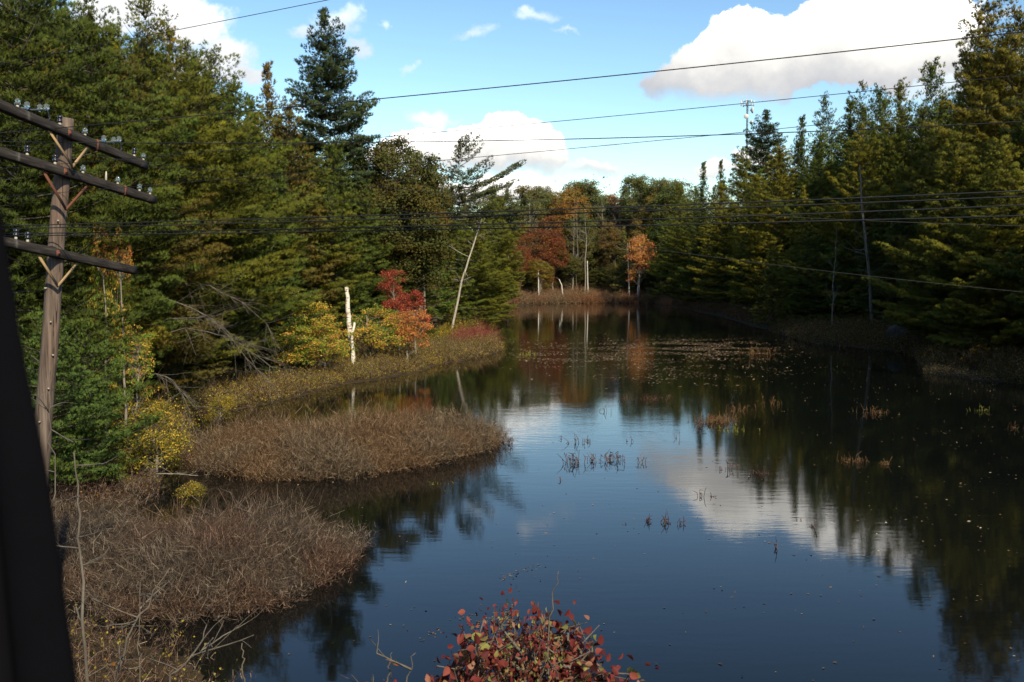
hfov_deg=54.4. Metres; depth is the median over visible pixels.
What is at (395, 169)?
pine tree
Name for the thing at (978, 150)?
pine tree
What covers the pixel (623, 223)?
maple tree
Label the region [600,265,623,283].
tree
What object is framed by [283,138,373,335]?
pine tree
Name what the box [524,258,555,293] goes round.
maple tree
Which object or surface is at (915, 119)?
pine tree
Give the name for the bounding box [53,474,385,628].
twiggy thicket
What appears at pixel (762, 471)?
pond weed
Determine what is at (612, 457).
pond weed
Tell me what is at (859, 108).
pine tree
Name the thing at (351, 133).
pine tree
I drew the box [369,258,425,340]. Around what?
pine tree
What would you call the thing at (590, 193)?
oak tree
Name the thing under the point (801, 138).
pine tree
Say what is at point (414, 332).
maple tree
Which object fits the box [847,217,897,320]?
pine tree
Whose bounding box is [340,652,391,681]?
sapling
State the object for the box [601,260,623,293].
pine tree
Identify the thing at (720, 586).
floating leaves
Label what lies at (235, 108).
pine tree
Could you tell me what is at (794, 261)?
pine tree
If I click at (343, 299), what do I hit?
pine tree
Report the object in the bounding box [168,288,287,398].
dead bough
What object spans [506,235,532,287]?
maple tree
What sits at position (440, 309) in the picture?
pine tree
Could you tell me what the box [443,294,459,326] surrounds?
pine tree
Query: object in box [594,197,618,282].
bare tree
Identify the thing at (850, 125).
pine tree
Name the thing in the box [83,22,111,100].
pine tree
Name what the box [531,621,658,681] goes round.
red bush
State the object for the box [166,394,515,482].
twiggy thicket
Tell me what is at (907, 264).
pine tree
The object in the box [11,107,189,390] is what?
pine tree
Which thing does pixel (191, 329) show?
dead bough
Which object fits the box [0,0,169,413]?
pine tree
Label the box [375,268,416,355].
maple tree
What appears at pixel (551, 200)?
oak tree
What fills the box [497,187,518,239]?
pine tree
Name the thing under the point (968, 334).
pine tree
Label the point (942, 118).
pine tree
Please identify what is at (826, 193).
pine tree
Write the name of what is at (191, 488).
bush
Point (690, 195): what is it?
pine tree
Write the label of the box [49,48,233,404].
pine tree
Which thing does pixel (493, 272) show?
pine tree
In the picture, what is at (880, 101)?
pine tree
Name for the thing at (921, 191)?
pine tree
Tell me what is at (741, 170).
pine tree
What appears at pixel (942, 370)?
tan grass
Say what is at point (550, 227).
overhead wire
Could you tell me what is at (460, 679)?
red bush
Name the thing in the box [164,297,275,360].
dead bough
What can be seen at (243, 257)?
pine tree
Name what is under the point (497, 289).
pine tree
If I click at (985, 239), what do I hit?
pine tree
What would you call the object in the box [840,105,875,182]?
pine tree
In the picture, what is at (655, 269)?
pine tree
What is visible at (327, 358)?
maple tree
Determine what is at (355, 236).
pine tree
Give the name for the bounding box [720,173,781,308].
pine tree
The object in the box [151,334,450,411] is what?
autumn shrubs
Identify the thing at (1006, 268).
pine tree
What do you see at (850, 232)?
pine tree
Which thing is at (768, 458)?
floating leaves
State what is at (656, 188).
oak tree
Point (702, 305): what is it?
dark shrubs
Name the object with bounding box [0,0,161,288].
pine tree
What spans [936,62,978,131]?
pine tree
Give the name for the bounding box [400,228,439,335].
pine tree
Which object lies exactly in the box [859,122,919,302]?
pine tree
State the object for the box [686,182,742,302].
pine tree
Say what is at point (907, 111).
pine tree
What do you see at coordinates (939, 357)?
dark shrubs
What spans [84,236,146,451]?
maple tree
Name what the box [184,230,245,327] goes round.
pine tree
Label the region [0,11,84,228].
pine tree
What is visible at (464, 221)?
pine tree
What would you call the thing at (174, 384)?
dead bough
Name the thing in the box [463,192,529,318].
pine tree
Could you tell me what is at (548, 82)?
overhead wire
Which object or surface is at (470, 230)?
pine tree
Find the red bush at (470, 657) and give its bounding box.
[425,609,522,681]
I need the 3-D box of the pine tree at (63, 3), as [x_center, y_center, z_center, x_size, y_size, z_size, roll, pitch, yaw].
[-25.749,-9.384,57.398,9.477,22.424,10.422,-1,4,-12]
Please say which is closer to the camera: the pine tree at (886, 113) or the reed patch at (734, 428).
the reed patch at (734, 428)
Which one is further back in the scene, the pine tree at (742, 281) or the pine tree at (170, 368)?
the pine tree at (742, 281)
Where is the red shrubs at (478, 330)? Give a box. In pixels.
[445,320,506,343]
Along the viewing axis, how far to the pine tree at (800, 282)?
103.02 m
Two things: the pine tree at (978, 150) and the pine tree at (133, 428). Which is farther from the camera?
the pine tree at (978, 150)
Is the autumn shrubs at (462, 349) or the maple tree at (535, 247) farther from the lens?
the maple tree at (535, 247)
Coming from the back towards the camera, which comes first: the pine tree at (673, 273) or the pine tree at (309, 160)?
the pine tree at (673, 273)
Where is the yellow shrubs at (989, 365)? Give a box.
[965,343,1023,383]
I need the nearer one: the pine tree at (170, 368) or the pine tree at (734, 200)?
the pine tree at (170, 368)
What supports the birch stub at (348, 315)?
on the ground at (181, 661)
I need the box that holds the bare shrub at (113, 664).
[92,652,180,681]
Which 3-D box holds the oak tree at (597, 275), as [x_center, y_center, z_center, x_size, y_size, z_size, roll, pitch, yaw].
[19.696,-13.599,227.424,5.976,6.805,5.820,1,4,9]
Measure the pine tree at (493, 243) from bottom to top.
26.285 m
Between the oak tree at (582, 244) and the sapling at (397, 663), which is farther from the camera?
the oak tree at (582, 244)
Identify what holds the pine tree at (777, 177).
on the ground at (181, 661)
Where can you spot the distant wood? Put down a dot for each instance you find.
(569, 247)
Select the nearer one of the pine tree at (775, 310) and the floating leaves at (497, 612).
the floating leaves at (497, 612)
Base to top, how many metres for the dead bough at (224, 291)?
4.472 m
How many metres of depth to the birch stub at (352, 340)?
61.71 m
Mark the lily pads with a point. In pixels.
(708, 352)
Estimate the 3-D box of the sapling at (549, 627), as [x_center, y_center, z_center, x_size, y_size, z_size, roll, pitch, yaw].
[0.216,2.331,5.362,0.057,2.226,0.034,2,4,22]
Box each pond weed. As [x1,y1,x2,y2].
[561,449,587,463]
[562,433,587,443]
[587,452,602,461]
[604,448,625,461]
[630,388,674,401]
[660,509,670,523]
[748,465,770,475]
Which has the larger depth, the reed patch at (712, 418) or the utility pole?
the reed patch at (712, 418)
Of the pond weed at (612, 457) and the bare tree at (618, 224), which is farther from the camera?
the bare tree at (618, 224)
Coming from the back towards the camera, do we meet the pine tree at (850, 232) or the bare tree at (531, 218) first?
the bare tree at (531, 218)
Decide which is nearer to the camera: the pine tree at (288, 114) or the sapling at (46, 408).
the sapling at (46, 408)
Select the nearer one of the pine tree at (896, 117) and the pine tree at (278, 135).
the pine tree at (278, 135)
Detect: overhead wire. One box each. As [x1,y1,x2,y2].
[0,31,1023,132]
[0,74,1023,168]
[0,121,1023,143]
[0,135,1019,291]
[1,0,326,63]
[2,144,1013,225]
[3,190,1023,225]
[4,196,1023,228]
[5,204,1023,233]
[5,215,1023,235]
[6,104,1019,196]
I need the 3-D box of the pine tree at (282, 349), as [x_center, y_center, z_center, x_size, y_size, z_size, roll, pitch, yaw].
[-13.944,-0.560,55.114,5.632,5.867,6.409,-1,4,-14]
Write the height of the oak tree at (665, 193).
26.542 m
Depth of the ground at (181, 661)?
26.21 m
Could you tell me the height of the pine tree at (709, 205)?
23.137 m
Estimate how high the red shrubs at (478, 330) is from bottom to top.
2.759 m
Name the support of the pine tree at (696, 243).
on the ground at (181, 661)
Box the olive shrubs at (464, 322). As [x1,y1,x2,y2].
[429,301,509,329]
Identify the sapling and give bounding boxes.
[33,389,86,501]
[54,452,151,681]
[80,568,169,681]
[98,578,171,681]
[140,607,259,681]
[241,644,245,681]
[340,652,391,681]
[371,633,414,681]
[547,571,558,681]
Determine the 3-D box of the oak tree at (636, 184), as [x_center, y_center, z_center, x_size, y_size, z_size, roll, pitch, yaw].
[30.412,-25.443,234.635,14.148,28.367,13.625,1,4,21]
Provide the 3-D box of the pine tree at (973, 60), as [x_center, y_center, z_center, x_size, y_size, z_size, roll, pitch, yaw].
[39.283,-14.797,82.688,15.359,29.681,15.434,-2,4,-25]
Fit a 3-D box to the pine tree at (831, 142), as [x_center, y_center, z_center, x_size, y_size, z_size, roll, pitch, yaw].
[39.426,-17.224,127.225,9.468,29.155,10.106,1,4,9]
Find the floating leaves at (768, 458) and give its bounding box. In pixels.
[186,334,1021,663]
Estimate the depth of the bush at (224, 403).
41.08 m
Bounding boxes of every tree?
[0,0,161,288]
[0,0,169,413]
[0,0,209,377]
[0,3,77,318]
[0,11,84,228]
[0,34,170,395]
[0,116,94,391]
[1,121,128,417]
[4,0,83,142]
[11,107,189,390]
[19,304,133,489]
[24,317,165,487]
[36,28,200,317]
[45,0,87,73]
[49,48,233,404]
[78,11,100,74]
[81,16,137,89]
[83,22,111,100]
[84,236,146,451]
[86,36,228,199]
[89,0,295,374]
[89,224,114,465]
[104,324,158,459]
[111,227,135,456]
[128,31,168,94]
[130,48,153,115]
[131,246,210,396]
[138,37,325,371]
[150,358,204,415]
[151,47,182,151]
[154,25,186,104]
[157,102,240,335]
[158,191,236,374]
[171,55,300,163]
[174,39,322,355]
[178,47,212,103]
[183,208,248,372]
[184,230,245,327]
[205,177,275,368]
[206,76,304,336]
[219,290,311,374]
[222,93,243,128]
[224,126,326,363]
[233,93,310,335]
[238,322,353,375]
[244,60,325,334]
[264,95,352,327]
[264,113,298,187]
[268,140,328,336]
[271,286,356,371]
[282,6,381,193]
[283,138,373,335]
[302,166,369,344]
[303,152,322,216]
[306,136,382,338]
[310,325,351,373]
[313,184,354,333]
[317,93,382,323]
[326,163,376,323]
[332,201,362,331]
[337,303,417,360]
[340,179,403,342]
[342,132,456,327]
[363,159,418,319]
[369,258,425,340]
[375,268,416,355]
[388,305,433,364]
[390,152,407,177]
[394,158,456,332]
[398,287,433,353]
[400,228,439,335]
[407,149,457,306]
[408,285,435,314]
[417,251,425,321]
[421,249,456,328]
[422,254,453,324]
[426,167,466,321]
[430,208,448,326]
[433,187,484,320]
[438,132,527,319]
[441,185,479,318]
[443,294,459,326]
[448,184,511,321]
[454,197,486,254]
[457,205,495,305]
[462,245,516,322]
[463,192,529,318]
[467,237,497,317]
[480,184,512,255]
[480,194,521,235]
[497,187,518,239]
[499,224,525,293]
[504,186,534,283]
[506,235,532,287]
[510,184,554,285]
[513,206,537,291]
[514,214,565,288]
[521,270,544,290]
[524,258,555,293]
[530,190,561,230]
[537,224,571,290]
[546,184,594,284]
[546,267,571,287]
[556,253,583,290]
[561,178,619,282]
[561,209,599,287]
[568,209,584,276]
[569,270,590,287]
[571,202,592,286]
[573,209,595,290]
[588,266,608,289]
[589,193,626,281]
[593,221,628,283]
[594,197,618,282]
[599,200,631,263]
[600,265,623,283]
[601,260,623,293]
[608,195,635,258]
[610,226,636,293]
[611,263,646,288]
[614,173,654,263]
[622,233,657,298]
[622,243,635,294]
[627,259,671,293]
[628,196,669,261]
[630,176,683,282]
[640,223,664,289]
[644,216,679,298]
[645,178,694,261]
[650,182,695,294]
[657,234,688,299]
[658,189,713,301]
[675,185,708,293]
[676,160,714,300]
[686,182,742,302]
[690,186,724,249]
[693,195,738,241]
[698,159,729,298]
[702,222,734,305]
[706,181,736,278]
[707,146,758,303]
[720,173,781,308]
[724,177,748,290]
[725,143,811,308]
[727,109,796,205]
[727,229,756,311]
[733,169,773,299]
[743,245,797,326]
[744,203,781,296]
[751,153,786,280]
[765,186,795,296]
[767,158,831,306]
[767,225,844,322]
[771,138,813,226]
[772,185,827,314]
[774,114,811,288]
[780,239,811,320]
[783,91,850,231]
[794,131,841,261]
[797,162,842,298]
[806,99,865,299]
[808,137,865,299]
[811,121,906,318]
[812,131,846,222]
[818,237,864,321]
[819,78,890,199]
[820,137,903,311]
[826,230,851,324]
[833,83,897,257]
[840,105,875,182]
[846,165,893,323]
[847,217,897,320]
[852,77,918,270]
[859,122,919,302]
[860,123,1023,343]
[865,211,915,324]
[866,97,895,142]
[867,130,932,307]
[870,56,957,301]
[881,181,959,333]
[883,108,915,143]
[888,0,1023,302]
[890,108,919,157]
[893,190,927,308]
[897,107,981,231]
[897,282,948,337]
[905,102,928,171]
[907,93,955,304]
[915,142,1022,331]
[917,290,1009,357]
[918,134,1023,350]
[920,0,1023,317]
[922,182,980,332]
[931,121,1019,246]
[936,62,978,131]
[939,71,1023,256]
[965,170,1023,333]
[968,252,1023,337]
[999,180,1023,336]
[1005,90,1023,318]
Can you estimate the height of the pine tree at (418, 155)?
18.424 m
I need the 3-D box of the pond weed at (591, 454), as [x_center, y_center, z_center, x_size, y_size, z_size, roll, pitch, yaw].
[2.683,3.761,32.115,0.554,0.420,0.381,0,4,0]
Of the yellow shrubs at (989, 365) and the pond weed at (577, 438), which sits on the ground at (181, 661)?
the yellow shrubs at (989, 365)
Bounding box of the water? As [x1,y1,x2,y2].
[66,303,1023,681]
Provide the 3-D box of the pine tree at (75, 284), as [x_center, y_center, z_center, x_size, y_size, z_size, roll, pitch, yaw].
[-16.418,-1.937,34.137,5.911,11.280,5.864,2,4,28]
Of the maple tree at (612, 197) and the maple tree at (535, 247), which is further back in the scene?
the maple tree at (612, 197)
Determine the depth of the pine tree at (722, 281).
159.46 m
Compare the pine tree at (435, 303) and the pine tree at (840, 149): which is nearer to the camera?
the pine tree at (435, 303)
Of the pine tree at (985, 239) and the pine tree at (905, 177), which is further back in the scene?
the pine tree at (905, 177)
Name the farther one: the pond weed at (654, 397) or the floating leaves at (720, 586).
the pond weed at (654, 397)
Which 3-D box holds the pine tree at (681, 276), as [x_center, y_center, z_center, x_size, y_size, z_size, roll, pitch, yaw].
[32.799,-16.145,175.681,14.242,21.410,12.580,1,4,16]
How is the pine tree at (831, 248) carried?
on the ground at (181, 661)
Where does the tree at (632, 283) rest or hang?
on the ground at (181, 661)
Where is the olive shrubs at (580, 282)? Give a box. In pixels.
[498,265,663,287]
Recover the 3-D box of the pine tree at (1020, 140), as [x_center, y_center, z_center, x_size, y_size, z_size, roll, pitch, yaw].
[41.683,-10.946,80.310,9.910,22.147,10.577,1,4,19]
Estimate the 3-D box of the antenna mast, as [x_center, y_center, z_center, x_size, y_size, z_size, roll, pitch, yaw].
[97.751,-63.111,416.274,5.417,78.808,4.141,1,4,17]
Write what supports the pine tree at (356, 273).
on the ground at (181, 661)
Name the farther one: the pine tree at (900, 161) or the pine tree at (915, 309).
the pine tree at (900, 161)
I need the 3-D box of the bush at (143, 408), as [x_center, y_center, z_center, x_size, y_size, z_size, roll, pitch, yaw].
[-11.597,2.910,31.144,2.613,2.471,2.776,-2,4,-24]
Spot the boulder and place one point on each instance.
(896, 328)
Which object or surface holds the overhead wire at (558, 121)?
attached to the utility pole
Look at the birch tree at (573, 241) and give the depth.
224.95 m
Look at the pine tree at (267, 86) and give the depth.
64.92 m
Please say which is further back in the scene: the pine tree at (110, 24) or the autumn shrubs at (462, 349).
the autumn shrubs at (462, 349)
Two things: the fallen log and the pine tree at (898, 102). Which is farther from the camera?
the pine tree at (898, 102)
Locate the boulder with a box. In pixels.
[885,324,907,344]
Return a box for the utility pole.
[0,98,156,476]
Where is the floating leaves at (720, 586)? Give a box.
[326,504,1019,680]
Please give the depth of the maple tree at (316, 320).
55.91 m
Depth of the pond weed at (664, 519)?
24.19 m
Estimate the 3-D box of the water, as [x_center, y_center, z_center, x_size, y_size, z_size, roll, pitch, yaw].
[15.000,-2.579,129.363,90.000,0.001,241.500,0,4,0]
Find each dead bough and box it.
[150,365,236,462]
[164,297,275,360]
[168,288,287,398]
[171,306,301,410]
[177,262,304,364]
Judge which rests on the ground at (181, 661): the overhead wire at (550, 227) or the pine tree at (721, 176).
the pine tree at (721, 176)
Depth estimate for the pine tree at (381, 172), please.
82.52 m
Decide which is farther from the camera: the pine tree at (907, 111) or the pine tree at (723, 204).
the pine tree at (723, 204)
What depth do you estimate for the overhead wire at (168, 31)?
11.44 m
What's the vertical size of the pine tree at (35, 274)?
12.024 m
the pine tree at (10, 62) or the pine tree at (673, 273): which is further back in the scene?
the pine tree at (673, 273)
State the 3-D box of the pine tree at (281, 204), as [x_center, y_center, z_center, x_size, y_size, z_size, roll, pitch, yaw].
[-15.476,-5.169,57.582,9.350,14.667,8.259,-4,5,-43]
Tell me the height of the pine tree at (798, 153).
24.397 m
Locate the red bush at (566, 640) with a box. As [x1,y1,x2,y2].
[484,599,625,681]
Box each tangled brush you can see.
[49,459,170,532]
[65,581,257,681]
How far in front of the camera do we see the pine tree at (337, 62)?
74.64 m
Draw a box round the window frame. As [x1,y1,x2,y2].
[0,207,76,681]
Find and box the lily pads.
[478,332,823,388]
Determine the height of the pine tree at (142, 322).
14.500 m
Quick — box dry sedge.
[506,281,673,304]
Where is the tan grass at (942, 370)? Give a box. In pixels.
[912,342,996,380]
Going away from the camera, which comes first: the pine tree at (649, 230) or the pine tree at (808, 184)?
the pine tree at (808, 184)
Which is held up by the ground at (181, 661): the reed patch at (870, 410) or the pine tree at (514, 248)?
the pine tree at (514, 248)
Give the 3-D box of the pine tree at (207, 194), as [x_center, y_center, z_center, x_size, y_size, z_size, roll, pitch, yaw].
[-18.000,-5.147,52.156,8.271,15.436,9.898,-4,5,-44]
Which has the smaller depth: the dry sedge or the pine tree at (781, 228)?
the pine tree at (781, 228)
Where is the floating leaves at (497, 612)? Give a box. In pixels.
[420,564,540,640]
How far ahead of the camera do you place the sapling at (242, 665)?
7.78 m
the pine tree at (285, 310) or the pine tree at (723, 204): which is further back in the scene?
the pine tree at (723, 204)
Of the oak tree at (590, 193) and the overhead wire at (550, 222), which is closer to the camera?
the overhead wire at (550, 222)
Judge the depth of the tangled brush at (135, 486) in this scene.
26.38 m
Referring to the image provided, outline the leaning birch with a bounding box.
[446,215,487,327]
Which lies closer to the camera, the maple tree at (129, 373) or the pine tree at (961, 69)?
the maple tree at (129, 373)
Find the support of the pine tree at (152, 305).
on the ground at (181, 661)
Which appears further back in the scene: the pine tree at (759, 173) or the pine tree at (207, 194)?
the pine tree at (759, 173)
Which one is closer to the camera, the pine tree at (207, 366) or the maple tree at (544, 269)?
the pine tree at (207, 366)
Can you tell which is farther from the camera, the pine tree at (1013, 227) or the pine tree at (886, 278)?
the pine tree at (886, 278)
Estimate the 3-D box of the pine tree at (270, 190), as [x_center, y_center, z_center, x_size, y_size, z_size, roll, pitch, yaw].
[-15.728,-6.426,56.668,8.325,17.477,7.282,-2,4,-23]
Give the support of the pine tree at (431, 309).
on the ground at (181, 661)
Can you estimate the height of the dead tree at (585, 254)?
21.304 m
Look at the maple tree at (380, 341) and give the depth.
63.09 m
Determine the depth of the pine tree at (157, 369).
41.72 m
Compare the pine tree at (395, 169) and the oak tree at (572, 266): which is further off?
the oak tree at (572, 266)
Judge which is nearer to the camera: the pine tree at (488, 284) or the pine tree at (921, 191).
the pine tree at (921, 191)
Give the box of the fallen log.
[146,458,197,475]
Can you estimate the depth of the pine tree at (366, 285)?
69.65 m
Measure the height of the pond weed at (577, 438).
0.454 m
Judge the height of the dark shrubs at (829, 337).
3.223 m
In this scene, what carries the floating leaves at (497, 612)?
on the water
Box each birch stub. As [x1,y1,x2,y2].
[345,287,355,360]
[350,322,355,362]
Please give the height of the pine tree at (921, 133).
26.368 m
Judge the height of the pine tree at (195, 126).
16.829 m
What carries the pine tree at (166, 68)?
on the ground at (181, 661)
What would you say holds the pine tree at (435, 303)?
on the ground at (181, 661)
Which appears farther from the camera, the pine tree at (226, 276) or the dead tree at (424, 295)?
the dead tree at (424, 295)
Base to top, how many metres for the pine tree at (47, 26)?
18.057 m
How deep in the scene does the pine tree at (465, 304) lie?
104.31 m
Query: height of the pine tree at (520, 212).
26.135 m
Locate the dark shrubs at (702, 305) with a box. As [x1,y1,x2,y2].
[670,294,833,327]
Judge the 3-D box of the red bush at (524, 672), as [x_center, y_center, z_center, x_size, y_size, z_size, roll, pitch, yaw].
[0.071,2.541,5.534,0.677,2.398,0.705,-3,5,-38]
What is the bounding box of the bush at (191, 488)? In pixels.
[173,480,207,497]
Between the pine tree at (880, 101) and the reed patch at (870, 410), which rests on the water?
the reed patch at (870, 410)
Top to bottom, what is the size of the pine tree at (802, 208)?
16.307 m
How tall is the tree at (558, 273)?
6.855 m
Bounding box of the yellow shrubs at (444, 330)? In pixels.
[180,321,465,377]
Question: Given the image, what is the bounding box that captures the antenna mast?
[741,94,753,180]
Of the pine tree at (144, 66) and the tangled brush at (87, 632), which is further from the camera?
the pine tree at (144, 66)
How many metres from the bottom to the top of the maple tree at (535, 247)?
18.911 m
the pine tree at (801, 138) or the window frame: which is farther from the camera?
the pine tree at (801, 138)
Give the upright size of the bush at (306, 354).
3.637 m
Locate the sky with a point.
(405, 47)
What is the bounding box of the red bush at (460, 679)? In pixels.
[383,660,487,681]
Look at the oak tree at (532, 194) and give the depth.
235.33 m
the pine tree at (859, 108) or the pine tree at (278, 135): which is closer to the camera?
the pine tree at (278, 135)
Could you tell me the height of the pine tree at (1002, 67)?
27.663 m
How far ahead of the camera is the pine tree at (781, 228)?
124.73 m
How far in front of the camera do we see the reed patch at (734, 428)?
38.36 m
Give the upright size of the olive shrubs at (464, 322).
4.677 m
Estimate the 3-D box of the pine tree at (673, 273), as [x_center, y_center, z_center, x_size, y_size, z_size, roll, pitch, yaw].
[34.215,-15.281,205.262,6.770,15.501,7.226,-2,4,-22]
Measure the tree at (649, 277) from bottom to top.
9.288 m
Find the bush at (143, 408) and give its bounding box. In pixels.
[99,393,182,463]
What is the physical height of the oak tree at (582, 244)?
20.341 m
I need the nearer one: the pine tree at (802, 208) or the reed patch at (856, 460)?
the reed patch at (856, 460)
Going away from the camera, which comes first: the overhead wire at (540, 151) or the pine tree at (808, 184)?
the overhead wire at (540, 151)
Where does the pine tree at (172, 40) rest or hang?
on the ground at (181, 661)
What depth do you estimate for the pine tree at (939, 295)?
73.34 m
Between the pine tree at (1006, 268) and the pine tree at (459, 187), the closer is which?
the pine tree at (1006, 268)
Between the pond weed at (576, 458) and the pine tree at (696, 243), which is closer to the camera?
the pond weed at (576, 458)
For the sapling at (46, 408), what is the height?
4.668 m
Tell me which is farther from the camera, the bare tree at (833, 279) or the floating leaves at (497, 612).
the bare tree at (833, 279)
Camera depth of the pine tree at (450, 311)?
96.84 m
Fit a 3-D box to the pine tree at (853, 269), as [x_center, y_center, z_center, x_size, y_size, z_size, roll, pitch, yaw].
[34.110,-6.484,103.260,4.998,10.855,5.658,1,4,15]
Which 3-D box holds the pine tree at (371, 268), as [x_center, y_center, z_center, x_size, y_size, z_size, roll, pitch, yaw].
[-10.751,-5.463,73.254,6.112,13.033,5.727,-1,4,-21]
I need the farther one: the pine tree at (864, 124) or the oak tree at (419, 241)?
the pine tree at (864, 124)
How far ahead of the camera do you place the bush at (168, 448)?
29.03 m
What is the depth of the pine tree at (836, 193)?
112.44 m
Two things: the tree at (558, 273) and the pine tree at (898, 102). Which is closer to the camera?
the pine tree at (898, 102)
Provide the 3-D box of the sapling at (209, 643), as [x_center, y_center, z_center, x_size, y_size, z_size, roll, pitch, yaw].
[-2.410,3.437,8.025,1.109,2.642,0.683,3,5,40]
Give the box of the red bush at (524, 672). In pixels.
[467,583,576,681]
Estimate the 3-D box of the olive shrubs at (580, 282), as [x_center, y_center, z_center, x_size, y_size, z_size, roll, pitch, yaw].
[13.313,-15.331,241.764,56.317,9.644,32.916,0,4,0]
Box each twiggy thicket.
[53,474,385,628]
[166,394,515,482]
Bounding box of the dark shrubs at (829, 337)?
[768,314,923,352]
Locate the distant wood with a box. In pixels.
[456,174,645,271]
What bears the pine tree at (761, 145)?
on the ground at (181, 661)
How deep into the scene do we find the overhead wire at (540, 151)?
10.55 m
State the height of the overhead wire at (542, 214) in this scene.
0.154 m
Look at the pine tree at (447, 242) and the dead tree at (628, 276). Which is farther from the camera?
the dead tree at (628, 276)
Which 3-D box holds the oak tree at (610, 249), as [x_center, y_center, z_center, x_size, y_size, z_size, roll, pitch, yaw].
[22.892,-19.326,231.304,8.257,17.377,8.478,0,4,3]
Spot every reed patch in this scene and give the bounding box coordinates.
[687,410,739,424]
[711,424,759,432]
[715,404,755,411]
[739,345,775,354]
[837,452,868,463]
[851,403,888,414]
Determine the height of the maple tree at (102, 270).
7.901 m
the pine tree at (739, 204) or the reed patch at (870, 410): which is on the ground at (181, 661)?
the pine tree at (739, 204)
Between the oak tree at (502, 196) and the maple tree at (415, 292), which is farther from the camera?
the oak tree at (502, 196)
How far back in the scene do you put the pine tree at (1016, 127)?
69.27 m
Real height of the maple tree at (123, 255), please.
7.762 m
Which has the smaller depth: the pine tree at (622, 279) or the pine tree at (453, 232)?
the pine tree at (453, 232)
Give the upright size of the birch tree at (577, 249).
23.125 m
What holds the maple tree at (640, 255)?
on the ground at (181, 661)
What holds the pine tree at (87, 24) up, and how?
on the ground at (181, 661)
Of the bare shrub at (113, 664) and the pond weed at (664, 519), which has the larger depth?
the pond weed at (664, 519)
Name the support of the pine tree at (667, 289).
on the ground at (181, 661)
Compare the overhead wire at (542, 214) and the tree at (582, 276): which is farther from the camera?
the tree at (582, 276)
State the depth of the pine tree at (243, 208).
46.90 m
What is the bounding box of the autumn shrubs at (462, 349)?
[438,325,506,362]
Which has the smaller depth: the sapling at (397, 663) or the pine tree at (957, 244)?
the sapling at (397, 663)
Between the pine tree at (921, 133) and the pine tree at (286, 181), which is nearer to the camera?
the pine tree at (286, 181)
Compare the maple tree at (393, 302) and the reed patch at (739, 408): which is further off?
the maple tree at (393, 302)
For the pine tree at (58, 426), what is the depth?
24.97 m
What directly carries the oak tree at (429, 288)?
on the ground at (181, 661)
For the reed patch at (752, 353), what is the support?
on the water
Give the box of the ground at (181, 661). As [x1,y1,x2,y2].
[51,267,1023,681]
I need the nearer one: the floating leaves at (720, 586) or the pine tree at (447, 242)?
the floating leaves at (720, 586)
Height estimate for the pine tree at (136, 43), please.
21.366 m
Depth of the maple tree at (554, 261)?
221.58 m
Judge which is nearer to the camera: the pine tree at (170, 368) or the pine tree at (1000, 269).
the pine tree at (170, 368)
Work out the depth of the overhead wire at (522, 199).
11.88 m
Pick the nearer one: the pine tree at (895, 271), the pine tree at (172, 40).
the pine tree at (172, 40)
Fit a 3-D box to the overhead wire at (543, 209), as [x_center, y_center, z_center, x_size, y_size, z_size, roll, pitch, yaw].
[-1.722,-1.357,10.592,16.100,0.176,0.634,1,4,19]
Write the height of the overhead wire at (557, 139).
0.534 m
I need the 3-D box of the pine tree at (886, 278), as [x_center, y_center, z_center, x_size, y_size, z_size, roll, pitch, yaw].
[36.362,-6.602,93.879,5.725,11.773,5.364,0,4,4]
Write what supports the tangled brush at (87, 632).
on the ground at (181, 661)
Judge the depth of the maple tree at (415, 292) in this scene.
66.85 m
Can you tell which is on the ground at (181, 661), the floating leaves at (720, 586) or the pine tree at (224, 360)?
the pine tree at (224, 360)
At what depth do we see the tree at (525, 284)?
222.04 m
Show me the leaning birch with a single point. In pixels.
(459, 292)
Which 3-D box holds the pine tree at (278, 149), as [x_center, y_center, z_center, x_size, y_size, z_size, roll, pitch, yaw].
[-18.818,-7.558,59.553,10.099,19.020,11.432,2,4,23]
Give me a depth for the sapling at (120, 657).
8.15 m
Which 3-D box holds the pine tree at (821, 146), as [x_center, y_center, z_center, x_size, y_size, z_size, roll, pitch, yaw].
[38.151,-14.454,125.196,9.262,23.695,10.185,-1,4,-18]
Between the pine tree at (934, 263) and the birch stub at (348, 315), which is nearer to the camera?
the birch stub at (348, 315)
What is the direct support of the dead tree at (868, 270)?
on the ground at (181, 661)
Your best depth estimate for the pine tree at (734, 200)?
178.21 m
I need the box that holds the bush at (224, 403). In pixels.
[202,393,238,420]
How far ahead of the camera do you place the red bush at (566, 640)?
5.57 m
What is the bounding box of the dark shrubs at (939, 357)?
[778,306,1023,371]
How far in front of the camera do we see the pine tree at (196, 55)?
72.26 m
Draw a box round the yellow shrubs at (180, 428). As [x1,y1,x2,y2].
[51,376,212,474]
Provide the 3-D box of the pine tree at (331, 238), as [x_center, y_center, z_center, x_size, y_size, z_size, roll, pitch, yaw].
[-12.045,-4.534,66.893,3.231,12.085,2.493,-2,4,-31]
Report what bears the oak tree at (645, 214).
on the ground at (181, 661)
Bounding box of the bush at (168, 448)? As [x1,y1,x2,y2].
[116,428,196,483]
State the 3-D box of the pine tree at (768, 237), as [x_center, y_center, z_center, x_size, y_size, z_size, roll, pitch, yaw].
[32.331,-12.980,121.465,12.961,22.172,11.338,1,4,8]
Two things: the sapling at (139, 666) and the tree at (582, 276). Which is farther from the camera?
the tree at (582, 276)
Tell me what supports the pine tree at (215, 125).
on the ground at (181, 661)
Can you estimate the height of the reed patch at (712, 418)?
0.568 m
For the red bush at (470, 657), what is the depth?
5.20 m
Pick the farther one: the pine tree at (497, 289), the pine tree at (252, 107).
the pine tree at (497, 289)
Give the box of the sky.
[15,0,1023,229]
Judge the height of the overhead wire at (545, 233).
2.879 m

